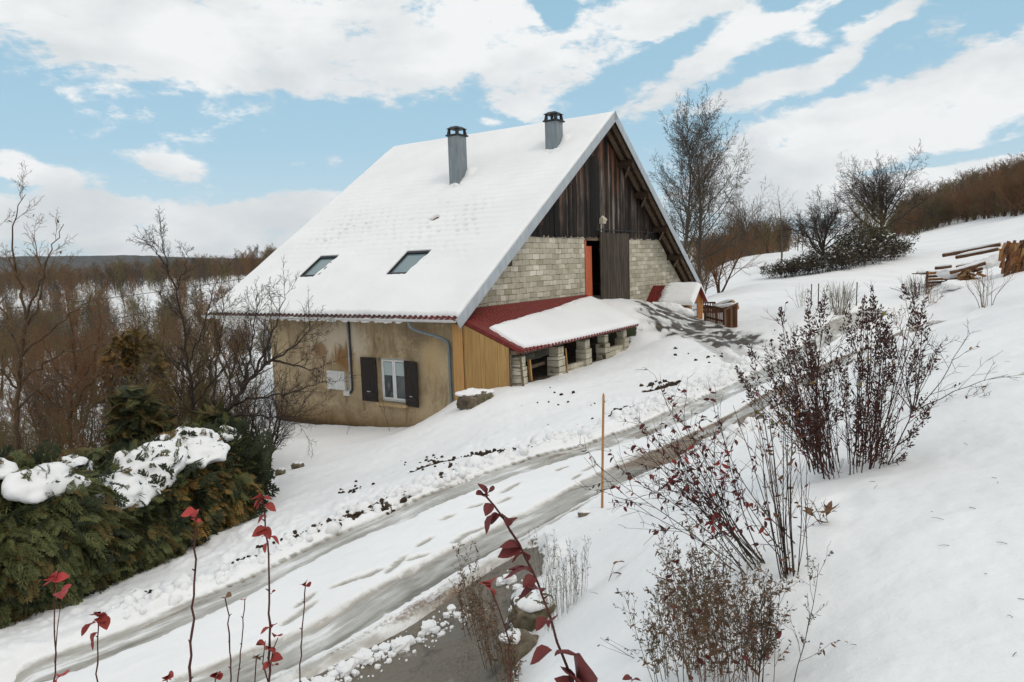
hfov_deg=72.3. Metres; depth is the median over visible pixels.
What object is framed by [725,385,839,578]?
bare shrub
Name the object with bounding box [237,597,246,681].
bare sapling
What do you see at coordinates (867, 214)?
bare tree
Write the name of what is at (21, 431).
twiggy shrub
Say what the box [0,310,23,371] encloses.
thicket bush
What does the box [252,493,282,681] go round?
red leaved sapling
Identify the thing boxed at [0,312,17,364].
thicket bush
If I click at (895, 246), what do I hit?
hedge bush
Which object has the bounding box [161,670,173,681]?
young shoot
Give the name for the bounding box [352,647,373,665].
snow chunk
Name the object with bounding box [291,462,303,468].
boulder
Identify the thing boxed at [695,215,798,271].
bushes
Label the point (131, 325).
thicket bush
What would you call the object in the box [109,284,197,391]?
thicket bush
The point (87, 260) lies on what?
hills
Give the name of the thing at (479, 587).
dried weed
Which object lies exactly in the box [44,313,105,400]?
thicket bush
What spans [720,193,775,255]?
bare tree
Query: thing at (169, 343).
thicket bush
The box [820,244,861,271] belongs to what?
hedge bush
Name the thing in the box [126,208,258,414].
garden tree
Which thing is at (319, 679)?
snow chunk
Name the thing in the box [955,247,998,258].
tree trunk
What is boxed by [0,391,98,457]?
twiggy shrub
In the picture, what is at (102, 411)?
twiggy shrub
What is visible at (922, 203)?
edge bush
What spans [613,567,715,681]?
dried herb
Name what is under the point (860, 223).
bare tree
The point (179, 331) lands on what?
thicket bush
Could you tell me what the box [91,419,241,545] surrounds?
cypress shrub
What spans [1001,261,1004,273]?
split log
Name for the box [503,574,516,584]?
snow chunk
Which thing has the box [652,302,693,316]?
snow heap
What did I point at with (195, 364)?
twiggy shrub
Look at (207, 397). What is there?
garden tree
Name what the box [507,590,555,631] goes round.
boulder
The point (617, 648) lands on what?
dried stalk
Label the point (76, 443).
twiggy shrub
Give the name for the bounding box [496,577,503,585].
snow chunk
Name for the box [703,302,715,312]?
wooden fence
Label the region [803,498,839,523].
wilted plant
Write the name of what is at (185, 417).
twiggy shrub
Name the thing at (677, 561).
dried herb
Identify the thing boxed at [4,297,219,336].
overhead cable
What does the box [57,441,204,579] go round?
cypress shrub
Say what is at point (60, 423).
twiggy shrub
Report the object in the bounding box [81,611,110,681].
red leaved sapling
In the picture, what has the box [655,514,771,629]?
dried herb
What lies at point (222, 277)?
thicket tree
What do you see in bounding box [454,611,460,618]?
snow chunk
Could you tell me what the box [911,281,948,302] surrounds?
bare bush
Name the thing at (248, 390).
twiggy shrub
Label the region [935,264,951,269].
tree trunk
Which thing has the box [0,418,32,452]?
twiggy shrub
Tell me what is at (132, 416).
upright conifer
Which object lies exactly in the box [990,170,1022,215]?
edge bush
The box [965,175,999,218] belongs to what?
edge bush
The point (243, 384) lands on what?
garden tree
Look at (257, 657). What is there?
young shoot
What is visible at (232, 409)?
twiggy shrub
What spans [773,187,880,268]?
bare tree
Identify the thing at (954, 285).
snow heap
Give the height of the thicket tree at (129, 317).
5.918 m
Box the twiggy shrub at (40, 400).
[3,351,86,450]
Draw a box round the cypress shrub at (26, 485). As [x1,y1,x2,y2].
[1,453,167,587]
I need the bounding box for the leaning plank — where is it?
[564,348,567,372]
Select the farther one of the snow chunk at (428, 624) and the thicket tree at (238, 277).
the thicket tree at (238, 277)
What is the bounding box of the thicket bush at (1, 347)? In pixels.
[0,312,49,389]
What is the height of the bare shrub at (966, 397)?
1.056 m
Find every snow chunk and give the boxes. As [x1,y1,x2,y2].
[292,677,309,681]
[310,676,325,681]
[325,676,334,681]
[327,669,338,677]
[335,661,351,677]
[344,676,351,681]
[345,658,355,669]
[351,669,359,676]
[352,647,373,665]
[368,657,374,664]
[372,645,377,652]
[374,653,380,661]
[377,642,390,653]
[390,637,410,653]
[403,635,415,645]
[417,631,424,637]
[420,626,430,634]
[421,619,435,631]
[429,626,440,633]
[437,630,445,637]
[443,612,448,617]
[447,604,455,611]
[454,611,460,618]
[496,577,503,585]
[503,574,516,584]
[512,583,522,590]
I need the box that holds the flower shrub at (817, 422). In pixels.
[734,283,938,479]
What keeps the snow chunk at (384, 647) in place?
on the tarmac apron
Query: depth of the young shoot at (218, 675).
2.48 m
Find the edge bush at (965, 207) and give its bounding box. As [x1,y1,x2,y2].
[944,172,988,221]
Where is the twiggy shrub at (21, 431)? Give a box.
[0,398,67,455]
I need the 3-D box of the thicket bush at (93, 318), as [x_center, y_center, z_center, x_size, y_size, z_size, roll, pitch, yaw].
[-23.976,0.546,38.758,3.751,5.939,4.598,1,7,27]
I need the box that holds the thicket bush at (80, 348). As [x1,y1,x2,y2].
[50,303,137,406]
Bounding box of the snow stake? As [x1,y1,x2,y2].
[601,393,604,507]
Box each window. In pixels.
[375,358,408,407]
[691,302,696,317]
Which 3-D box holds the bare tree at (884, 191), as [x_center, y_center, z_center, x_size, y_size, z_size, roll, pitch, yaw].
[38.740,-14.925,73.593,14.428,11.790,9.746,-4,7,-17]
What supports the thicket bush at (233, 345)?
on the snowy ground
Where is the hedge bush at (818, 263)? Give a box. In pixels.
[799,251,841,273]
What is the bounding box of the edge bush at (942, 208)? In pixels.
[926,182,954,227]
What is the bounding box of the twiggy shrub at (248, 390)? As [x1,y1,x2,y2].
[214,352,280,437]
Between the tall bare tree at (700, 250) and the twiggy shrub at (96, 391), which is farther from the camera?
the tall bare tree at (700, 250)
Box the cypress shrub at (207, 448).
[149,422,267,530]
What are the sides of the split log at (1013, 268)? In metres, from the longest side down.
0.544 x 0.135 x 0.120 m
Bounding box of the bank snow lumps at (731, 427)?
[694,324,933,449]
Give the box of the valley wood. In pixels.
[0,210,810,300]
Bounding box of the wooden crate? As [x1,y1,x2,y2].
[912,268,956,287]
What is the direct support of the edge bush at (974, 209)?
on the snowy ground
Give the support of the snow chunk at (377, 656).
on the tarmac apron
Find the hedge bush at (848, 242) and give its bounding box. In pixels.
[812,224,881,263]
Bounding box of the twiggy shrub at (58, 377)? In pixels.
[11,337,94,448]
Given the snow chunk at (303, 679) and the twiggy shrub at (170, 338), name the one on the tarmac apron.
the snow chunk at (303, 679)
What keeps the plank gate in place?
on the snowy ground
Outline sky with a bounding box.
[0,0,1023,257]
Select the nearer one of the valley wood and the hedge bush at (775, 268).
the hedge bush at (775, 268)
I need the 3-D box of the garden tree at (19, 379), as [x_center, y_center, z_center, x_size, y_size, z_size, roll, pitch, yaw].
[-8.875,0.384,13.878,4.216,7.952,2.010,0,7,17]
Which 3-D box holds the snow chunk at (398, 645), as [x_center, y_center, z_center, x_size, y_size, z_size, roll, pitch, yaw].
[-1.084,2.981,6.860,0.197,0.132,0.161,-5,7,-23]
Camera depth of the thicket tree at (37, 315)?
75.51 m
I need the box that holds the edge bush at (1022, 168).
[985,154,1023,211]
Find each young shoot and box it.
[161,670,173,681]
[210,671,222,681]
[251,654,262,681]
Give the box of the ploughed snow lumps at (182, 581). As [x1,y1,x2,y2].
[111,349,785,618]
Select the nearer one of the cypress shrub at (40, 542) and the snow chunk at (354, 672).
the snow chunk at (354, 672)
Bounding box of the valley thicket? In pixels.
[0,251,264,360]
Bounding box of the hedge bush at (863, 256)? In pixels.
[826,243,871,268]
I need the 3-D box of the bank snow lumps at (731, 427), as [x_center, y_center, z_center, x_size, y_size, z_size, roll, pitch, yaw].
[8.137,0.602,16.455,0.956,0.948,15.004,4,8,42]
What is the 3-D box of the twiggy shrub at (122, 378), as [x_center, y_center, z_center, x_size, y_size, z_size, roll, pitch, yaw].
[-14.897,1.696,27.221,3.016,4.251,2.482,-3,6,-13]
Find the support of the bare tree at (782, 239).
on the snowy ground
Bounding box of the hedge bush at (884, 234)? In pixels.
[835,212,919,257]
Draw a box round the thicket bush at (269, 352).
[250,319,271,364]
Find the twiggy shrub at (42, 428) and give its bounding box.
[0,377,81,456]
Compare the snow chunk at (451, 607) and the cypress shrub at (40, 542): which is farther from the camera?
the cypress shrub at (40, 542)
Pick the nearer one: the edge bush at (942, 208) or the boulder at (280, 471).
the boulder at (280, 471)
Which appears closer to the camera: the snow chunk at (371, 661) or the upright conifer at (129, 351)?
the snow chunk at (371, 661)
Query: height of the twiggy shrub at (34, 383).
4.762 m
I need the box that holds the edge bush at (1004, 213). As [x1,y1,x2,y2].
[993,169,1013,216]
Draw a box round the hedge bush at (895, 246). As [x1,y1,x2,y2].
[859,235,911,260]
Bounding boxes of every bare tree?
[647,83,735,262]
[659,91,769,279]
[720,193,775,255]
[762,183,807,259]
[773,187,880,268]
[832,138,950,235]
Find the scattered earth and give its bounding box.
[144,330,799,593]
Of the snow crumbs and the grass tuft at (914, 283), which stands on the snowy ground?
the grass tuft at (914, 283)
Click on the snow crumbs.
(377, 666)
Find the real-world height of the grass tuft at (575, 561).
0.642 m
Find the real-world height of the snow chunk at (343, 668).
0.122 m
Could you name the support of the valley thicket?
on the snowy ground
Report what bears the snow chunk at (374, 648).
on the tarmac apron
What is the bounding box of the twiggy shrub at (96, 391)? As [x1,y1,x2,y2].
[23,367,117,455]
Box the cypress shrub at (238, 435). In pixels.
[163,412,279,501]
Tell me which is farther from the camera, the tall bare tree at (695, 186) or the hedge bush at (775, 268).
the hedge bush at (775, 268)
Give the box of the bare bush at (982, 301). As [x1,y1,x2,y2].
[962,266,1018,307]
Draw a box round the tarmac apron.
[308,545,544,681]
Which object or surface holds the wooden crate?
on the snowy ground
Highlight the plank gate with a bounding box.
[724,302,738,327]
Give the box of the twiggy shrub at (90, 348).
[24,308,111,427]
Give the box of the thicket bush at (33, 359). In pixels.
[12,334,53,397]
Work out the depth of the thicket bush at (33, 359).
38.23 m
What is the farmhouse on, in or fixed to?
on the snowy ground
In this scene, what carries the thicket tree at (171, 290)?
on the snowy ground
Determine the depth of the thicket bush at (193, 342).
55.81 m
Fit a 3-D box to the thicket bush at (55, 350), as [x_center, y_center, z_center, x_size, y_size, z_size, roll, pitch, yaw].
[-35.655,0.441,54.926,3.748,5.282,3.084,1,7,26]
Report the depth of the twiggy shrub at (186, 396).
20.77 m
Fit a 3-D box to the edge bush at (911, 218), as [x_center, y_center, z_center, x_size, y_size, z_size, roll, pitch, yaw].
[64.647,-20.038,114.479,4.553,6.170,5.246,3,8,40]
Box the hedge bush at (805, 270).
[779,250,823,275]
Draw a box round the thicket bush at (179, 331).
[157,313,197,364]
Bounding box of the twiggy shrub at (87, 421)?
[40,378,107,447]
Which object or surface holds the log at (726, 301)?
on the snowy ground
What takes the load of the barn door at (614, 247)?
in the farmhouse
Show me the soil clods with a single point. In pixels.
(355, 515)
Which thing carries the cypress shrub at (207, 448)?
on the snowy ground
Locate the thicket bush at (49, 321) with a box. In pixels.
[26,306,65,356]
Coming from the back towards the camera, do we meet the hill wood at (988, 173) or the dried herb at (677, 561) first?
the hill wood at (988, 173)
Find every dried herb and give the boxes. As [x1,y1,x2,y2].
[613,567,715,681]
[649,523,721,636]
[650,553,799,681]
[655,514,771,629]
[693,545,789,681]
[698,500,840,681]
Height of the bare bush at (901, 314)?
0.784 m
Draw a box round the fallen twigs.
[561,361,1019,674]
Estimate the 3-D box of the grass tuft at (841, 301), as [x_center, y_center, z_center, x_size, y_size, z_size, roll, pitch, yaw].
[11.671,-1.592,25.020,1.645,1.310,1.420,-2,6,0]
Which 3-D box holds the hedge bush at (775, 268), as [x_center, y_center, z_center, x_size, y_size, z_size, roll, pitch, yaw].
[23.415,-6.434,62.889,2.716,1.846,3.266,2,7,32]
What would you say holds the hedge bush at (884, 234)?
on the snowy ground
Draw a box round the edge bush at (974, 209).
[964,180,995,218]
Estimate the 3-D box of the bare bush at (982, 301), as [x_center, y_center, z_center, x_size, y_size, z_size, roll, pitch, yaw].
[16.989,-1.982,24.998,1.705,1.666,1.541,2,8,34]
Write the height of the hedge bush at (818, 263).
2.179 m
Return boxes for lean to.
[452,294,638,400]
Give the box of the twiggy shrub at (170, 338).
[150,307,219,398]
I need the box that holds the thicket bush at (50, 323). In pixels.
[39,313,70,357]
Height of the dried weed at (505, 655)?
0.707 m
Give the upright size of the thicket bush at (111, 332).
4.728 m
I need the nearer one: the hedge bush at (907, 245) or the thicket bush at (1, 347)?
the thicket bush at (1, 347)
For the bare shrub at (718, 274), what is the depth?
57.36 m
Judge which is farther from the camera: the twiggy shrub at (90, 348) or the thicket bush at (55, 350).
the thicket bush at (55, 350)
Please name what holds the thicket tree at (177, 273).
on the snowy ground
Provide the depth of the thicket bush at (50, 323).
70.04 m
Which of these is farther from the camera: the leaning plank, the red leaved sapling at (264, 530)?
the leaning plank
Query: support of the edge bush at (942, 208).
on the snowy ground
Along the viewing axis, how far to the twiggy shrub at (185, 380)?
22.76 m
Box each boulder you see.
[275,468,285,475]
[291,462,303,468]
[455,388,493,409]
[499,628,538,672]
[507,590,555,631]
[578,509,591,516]
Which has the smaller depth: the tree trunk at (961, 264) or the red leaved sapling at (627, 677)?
the red leaved sapling at (627, 677)
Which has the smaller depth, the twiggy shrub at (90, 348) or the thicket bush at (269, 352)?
the twiggy shrub at (90, 348)
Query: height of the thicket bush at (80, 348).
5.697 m
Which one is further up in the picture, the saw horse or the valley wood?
the valley wood
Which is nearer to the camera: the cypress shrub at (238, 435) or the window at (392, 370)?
the cypress shrub at (238, 435)
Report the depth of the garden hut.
34.98 m
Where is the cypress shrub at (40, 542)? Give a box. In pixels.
[0,438,133,628]
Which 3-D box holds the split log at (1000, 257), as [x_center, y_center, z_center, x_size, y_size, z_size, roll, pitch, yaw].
[20.203,-3.551,28.974,0.175,0.500,0.140,8,13,26]
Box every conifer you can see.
[60,443,119,464]
[95,326,195,441]
[96,381,177,450]
[185,402,243,427]
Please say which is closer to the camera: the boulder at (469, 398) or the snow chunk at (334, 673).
the snow chunk at (334, 673)
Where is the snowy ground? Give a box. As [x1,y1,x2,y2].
[0,211,1023,681]
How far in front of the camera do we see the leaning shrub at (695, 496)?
4.49 m
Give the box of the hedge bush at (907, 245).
[879,235,916,257]
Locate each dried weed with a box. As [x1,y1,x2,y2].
[449,568,486,639]
[451,537,504,672]
[482,598,526,681]
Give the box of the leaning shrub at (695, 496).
[573,367,794,574]
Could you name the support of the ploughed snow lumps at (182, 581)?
on the lane
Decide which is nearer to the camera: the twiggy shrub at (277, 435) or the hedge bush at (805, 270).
the twiggy shrub at (277, 435)
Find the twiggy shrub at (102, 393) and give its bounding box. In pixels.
[71,328,146,415]
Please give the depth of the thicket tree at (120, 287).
135.00 m
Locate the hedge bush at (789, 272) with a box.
[778,257,803,277]
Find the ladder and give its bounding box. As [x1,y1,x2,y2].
[509,355,523,386]
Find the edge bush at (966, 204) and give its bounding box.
[952,180,985,220]
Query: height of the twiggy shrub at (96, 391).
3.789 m
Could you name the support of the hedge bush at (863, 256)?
on the snowy ground
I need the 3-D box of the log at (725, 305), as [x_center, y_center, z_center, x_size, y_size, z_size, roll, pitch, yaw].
[9.493,-1.457,31.243,0.274,0.543,1.655,-4,7,-21]
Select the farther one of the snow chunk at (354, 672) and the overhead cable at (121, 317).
the overhead cable at (121, 317)
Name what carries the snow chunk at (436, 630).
on the tarmac apron
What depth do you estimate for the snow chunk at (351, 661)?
6.66 m
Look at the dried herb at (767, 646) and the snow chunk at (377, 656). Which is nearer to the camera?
the dried herb at (767, 646)
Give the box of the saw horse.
[527,359,544,380]
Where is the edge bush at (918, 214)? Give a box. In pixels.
[910,201,924,230]
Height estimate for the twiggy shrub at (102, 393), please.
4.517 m
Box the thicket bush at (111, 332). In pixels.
[95,320,129,353]
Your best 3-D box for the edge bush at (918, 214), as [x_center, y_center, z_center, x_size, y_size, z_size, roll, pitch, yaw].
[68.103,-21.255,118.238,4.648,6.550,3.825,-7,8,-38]
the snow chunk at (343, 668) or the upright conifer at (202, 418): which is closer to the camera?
the snow chunk at (343, 668)
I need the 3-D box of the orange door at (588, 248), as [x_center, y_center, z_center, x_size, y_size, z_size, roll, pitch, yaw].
[3.273,-2.894,30.160,0.050,2.350,0.670,2,7,33]
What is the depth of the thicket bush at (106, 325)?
64.76 m
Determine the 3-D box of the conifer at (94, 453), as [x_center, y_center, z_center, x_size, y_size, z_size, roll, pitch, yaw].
[-7.533,2.906,12.647,2.394,2.107,2.020,-2,6,0]
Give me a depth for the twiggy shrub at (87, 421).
19.29 m
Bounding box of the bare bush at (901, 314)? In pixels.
[888,305,929,322]
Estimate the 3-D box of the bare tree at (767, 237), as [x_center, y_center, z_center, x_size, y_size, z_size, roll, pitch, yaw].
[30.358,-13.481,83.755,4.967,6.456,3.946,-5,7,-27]
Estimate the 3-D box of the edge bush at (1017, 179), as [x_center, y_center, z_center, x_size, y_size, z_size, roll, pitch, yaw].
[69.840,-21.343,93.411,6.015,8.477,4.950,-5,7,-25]
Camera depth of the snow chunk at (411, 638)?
6.90 m
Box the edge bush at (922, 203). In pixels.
[905,180,948,220]
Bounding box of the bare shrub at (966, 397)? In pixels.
[874,316,1023,410]
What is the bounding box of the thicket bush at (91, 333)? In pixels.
[61,312,111,394]
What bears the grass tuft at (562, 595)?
on the snowy ground
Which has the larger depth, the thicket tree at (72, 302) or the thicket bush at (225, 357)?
the thicket tree at (72, 302)
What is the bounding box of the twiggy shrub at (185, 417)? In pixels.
[104,353,215,426]
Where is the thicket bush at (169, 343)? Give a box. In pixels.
[150,316,193,378]
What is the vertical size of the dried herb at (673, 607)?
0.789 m
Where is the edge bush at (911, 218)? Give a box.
[895,203,921,235]
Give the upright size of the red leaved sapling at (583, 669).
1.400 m
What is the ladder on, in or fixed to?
attached to the lean to
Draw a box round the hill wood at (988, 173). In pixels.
[890,151,1023,232]
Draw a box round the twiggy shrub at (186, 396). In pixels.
[161,362,218,427]
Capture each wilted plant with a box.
[609,560,623,579]
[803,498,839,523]
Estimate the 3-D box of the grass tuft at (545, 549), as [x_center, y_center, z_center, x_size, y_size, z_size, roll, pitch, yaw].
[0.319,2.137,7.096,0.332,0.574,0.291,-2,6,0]
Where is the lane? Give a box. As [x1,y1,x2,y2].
[14,306,950,681]
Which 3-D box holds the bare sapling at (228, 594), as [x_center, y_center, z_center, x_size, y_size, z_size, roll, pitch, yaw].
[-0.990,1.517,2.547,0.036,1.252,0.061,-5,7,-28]
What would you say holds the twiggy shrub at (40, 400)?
on the snowy ground
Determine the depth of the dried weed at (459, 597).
6.73 m
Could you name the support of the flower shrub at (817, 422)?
on the snowy ground
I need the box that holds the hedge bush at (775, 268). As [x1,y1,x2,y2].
[759,259,788,277]
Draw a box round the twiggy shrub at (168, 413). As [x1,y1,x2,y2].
[143,382,187,429]
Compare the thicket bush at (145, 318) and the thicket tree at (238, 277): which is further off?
the thicket tree at (238, 277)
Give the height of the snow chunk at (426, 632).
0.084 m
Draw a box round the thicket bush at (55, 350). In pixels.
[32,320,65,366]
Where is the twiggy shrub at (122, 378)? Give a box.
[90,332,161,407]
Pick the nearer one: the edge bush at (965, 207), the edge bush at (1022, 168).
the edge bush at (1022, 168)
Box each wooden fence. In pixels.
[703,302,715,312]
[704,305,723,325]
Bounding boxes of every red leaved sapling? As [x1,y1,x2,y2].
[43,571,71,681]
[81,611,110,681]
[181,507,201,681]
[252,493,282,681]
[476,483,597,681]
[480,576,511,681]
[622,674,640,680]
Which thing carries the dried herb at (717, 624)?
on the snowy ground
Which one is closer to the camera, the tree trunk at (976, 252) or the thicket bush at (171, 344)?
the tree trunk at (976, 252)
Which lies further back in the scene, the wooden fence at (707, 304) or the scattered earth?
the wooden fence at (707, 304)
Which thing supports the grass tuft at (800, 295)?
on the snowy ground
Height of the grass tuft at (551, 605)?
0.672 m
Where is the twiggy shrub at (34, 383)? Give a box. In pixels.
[0,334,65,453]
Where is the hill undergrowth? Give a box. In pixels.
[885,171,1023,237]
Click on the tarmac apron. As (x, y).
(454, 655)
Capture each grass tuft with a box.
[527,528,558,576]
[536,559,570,632]
[545,545,579,621]
[559,536,590,601]
[784,285,817,305]
[820,281,859,314]
[891,274,941,295]
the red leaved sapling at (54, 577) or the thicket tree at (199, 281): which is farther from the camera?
the thicket tree at (199, 281)
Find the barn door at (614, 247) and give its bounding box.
[599,232,629,299]
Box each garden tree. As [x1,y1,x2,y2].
[0,161,138,450]
[3,270,134,446]
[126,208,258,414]
[130,280,284,420]
[178,257,361,457]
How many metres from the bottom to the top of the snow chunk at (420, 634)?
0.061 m
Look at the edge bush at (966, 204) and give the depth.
114.46 m
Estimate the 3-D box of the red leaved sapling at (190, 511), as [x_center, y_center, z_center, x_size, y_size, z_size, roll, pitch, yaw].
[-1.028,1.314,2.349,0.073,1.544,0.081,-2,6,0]
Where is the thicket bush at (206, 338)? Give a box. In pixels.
[182,319,226,359]
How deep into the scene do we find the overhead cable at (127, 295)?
52.33 m
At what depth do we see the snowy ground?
7.23 m
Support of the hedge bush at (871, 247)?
on the snowy ground
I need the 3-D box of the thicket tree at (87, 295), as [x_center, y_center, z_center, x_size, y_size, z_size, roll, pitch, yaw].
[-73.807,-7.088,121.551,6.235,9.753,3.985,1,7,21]
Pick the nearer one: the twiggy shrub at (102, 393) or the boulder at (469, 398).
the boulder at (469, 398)
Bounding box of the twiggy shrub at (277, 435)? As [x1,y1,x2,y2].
[223,355,312,466]
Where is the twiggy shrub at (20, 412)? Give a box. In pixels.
[0,374,57,449]
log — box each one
[713,299,734,305]
[717,303,738,308]
[998,249,1003,260]
[999,254,1005,267]
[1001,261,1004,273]
[1010,264,1015,273]
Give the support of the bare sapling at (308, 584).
on the snowy ground
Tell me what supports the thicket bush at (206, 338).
on the snowy ground
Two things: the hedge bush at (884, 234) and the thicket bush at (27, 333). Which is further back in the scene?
the hedge bush at (884, 234)
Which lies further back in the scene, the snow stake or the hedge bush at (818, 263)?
the hedge bush at (818, 263)
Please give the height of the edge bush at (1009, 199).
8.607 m
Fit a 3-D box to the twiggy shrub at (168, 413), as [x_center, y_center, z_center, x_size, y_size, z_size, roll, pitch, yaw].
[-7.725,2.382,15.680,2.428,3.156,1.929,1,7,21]
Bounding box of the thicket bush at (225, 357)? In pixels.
[189,295,258,377]
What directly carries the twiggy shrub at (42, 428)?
on the snowy ground
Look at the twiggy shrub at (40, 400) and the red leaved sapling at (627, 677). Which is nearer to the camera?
the red leaved sapling at (627, 677)
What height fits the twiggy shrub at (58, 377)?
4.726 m
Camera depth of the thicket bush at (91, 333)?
38.92 m
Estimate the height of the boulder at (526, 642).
0.406 m
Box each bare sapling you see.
[221,592,231,681]
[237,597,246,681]
[299,581,310,681]
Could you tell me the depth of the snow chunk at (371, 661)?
6.67 m
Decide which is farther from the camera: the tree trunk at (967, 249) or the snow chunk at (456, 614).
the tree trunk at (967, 249)
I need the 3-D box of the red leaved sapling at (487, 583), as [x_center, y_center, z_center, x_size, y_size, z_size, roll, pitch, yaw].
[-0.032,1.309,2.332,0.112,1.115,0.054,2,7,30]
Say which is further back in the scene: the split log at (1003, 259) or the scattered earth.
the split log at (1003, 259)
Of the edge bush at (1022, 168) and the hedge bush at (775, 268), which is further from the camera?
the edge bush at (1022, 168)
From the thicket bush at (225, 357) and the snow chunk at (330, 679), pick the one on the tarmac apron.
the snow chunk at (330, 679)
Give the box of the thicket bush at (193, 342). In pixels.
[182,326,200,363]
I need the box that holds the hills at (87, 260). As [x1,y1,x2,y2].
[0,240,710,278]
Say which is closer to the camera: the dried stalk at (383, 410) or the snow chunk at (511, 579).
the snow chunk at (511, 579)
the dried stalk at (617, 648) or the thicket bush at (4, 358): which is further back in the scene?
the thicket bush at (4, 358)
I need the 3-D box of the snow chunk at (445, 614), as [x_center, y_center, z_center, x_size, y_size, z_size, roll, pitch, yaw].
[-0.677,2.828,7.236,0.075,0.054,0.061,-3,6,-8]
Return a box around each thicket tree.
[20,297,49,337]
[57,287,85,317]
[78,274,94,309]
[110,265,129,312]
[119,300,142,328]
[164,273,190,306]
[168,252,198,291]
[193,260,208,295]
[214,263,228,285]
[231,258,245,282]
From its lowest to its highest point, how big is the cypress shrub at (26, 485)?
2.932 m
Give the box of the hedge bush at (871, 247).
[847,237,893,265]
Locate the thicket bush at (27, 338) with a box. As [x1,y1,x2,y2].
[10,318,42,360]
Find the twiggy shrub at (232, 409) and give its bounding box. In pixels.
[163,338,288,430]
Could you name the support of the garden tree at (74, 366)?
on the snowy ground
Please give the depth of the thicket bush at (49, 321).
72.10 m
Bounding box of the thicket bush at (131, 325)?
[79,303,139,347]
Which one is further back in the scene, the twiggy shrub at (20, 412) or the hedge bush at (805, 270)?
the hedge bush at (805, 270)
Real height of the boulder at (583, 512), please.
0.142 m
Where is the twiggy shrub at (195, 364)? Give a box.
[146,323,222,417]
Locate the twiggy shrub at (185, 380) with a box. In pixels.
[134,342,222,424]
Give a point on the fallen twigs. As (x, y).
(939, 545)
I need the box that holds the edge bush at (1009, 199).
[990,165,1023,215]
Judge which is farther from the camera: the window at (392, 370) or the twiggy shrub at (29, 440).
the window at (392, 370)
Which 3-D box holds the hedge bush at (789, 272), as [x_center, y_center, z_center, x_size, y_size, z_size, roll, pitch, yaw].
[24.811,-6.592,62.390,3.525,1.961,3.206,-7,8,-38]
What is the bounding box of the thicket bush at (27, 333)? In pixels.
[3,314,55,362]
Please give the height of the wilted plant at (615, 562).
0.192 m
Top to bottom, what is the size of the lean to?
3.120 m
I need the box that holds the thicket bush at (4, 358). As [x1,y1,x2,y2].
[0,315,34,399]
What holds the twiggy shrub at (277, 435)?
on the snowy ground
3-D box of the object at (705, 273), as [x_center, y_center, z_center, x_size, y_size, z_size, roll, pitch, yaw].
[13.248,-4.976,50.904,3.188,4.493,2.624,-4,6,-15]
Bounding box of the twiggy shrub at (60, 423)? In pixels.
[0,369,100,455]
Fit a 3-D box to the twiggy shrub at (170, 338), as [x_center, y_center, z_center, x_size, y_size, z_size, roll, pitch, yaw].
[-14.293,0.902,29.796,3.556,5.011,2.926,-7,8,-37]
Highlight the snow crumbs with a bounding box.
[297,570,522,681]
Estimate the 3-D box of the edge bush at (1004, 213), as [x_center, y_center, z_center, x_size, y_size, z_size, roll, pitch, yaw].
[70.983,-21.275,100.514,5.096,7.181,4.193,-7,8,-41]
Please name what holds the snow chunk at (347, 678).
on the tarmac apron
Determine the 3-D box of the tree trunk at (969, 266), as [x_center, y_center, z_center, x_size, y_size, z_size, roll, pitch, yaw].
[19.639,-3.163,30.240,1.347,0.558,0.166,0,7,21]
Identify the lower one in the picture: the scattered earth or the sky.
the scattered earth
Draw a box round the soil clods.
[145,380,680,591]
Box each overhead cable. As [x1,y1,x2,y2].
[0,278,243,309]
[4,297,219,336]
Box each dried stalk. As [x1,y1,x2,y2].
[373,394,389,430]
[598,637,636,657]
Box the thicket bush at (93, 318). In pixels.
[46,301,118,385]
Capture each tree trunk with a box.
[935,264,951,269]
[942,242,1000,256]
[949,261,985,273]
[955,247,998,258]
[956,262,973,267]
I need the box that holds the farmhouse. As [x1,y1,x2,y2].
[201,111,701,427]
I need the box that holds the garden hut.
[647,282,707,318]
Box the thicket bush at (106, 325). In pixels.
[84,309,121,344]
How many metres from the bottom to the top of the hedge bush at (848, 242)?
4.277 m
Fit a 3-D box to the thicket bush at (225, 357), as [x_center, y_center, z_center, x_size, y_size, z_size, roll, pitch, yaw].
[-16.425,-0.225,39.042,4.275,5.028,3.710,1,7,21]
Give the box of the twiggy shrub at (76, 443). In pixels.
[32,375,174,456]
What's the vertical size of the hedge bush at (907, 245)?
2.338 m
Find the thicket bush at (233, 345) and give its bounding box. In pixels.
[223,319,253,355]
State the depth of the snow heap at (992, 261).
31.18 m
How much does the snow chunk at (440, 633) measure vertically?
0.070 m
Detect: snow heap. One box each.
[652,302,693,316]
[936,253,1005,278]
[941,280,977,289]
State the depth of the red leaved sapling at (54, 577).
2.50 m
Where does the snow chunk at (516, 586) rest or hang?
on the tarmac apron
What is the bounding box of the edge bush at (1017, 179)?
[1007,163,1023,194]
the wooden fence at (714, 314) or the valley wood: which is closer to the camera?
the wooden fence at (714, 314)
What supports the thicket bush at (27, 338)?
on the snowy ground
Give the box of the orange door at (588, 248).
[586,246,592,296]
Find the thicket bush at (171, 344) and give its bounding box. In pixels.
[153,327,182,372]
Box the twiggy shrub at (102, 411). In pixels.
[70,346,185,447]
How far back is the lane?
8.51 m

